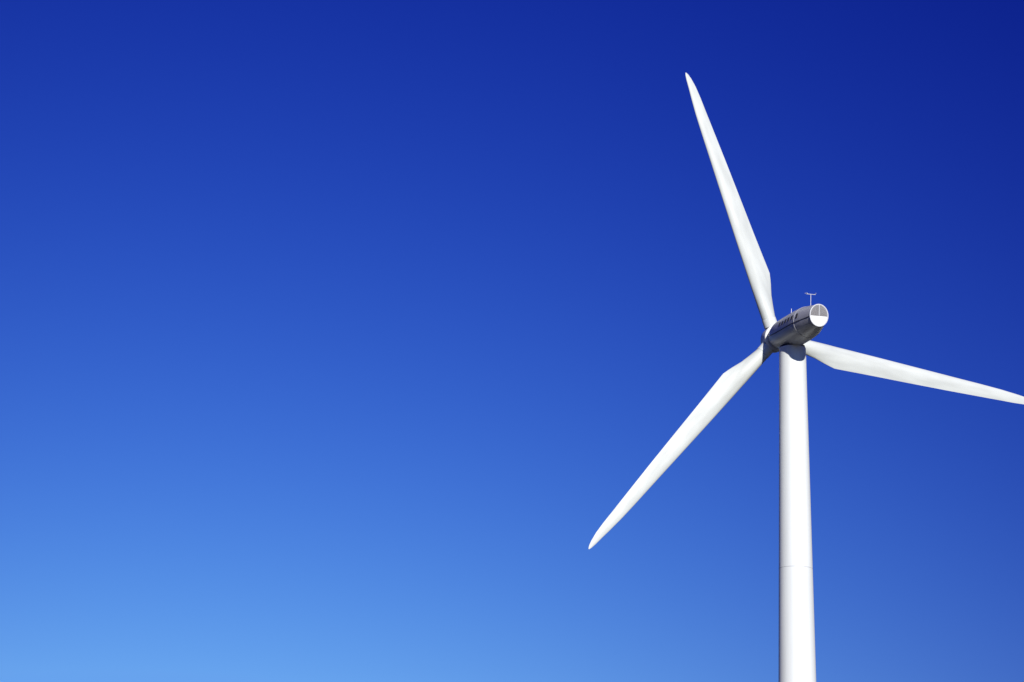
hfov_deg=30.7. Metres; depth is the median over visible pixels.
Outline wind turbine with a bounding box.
[588,73,1023,681]
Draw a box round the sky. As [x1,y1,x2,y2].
[0,0,1023,681]
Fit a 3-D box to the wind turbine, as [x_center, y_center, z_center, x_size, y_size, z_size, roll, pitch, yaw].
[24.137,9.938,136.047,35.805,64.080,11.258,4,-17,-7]
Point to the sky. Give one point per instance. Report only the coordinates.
(339, 339)

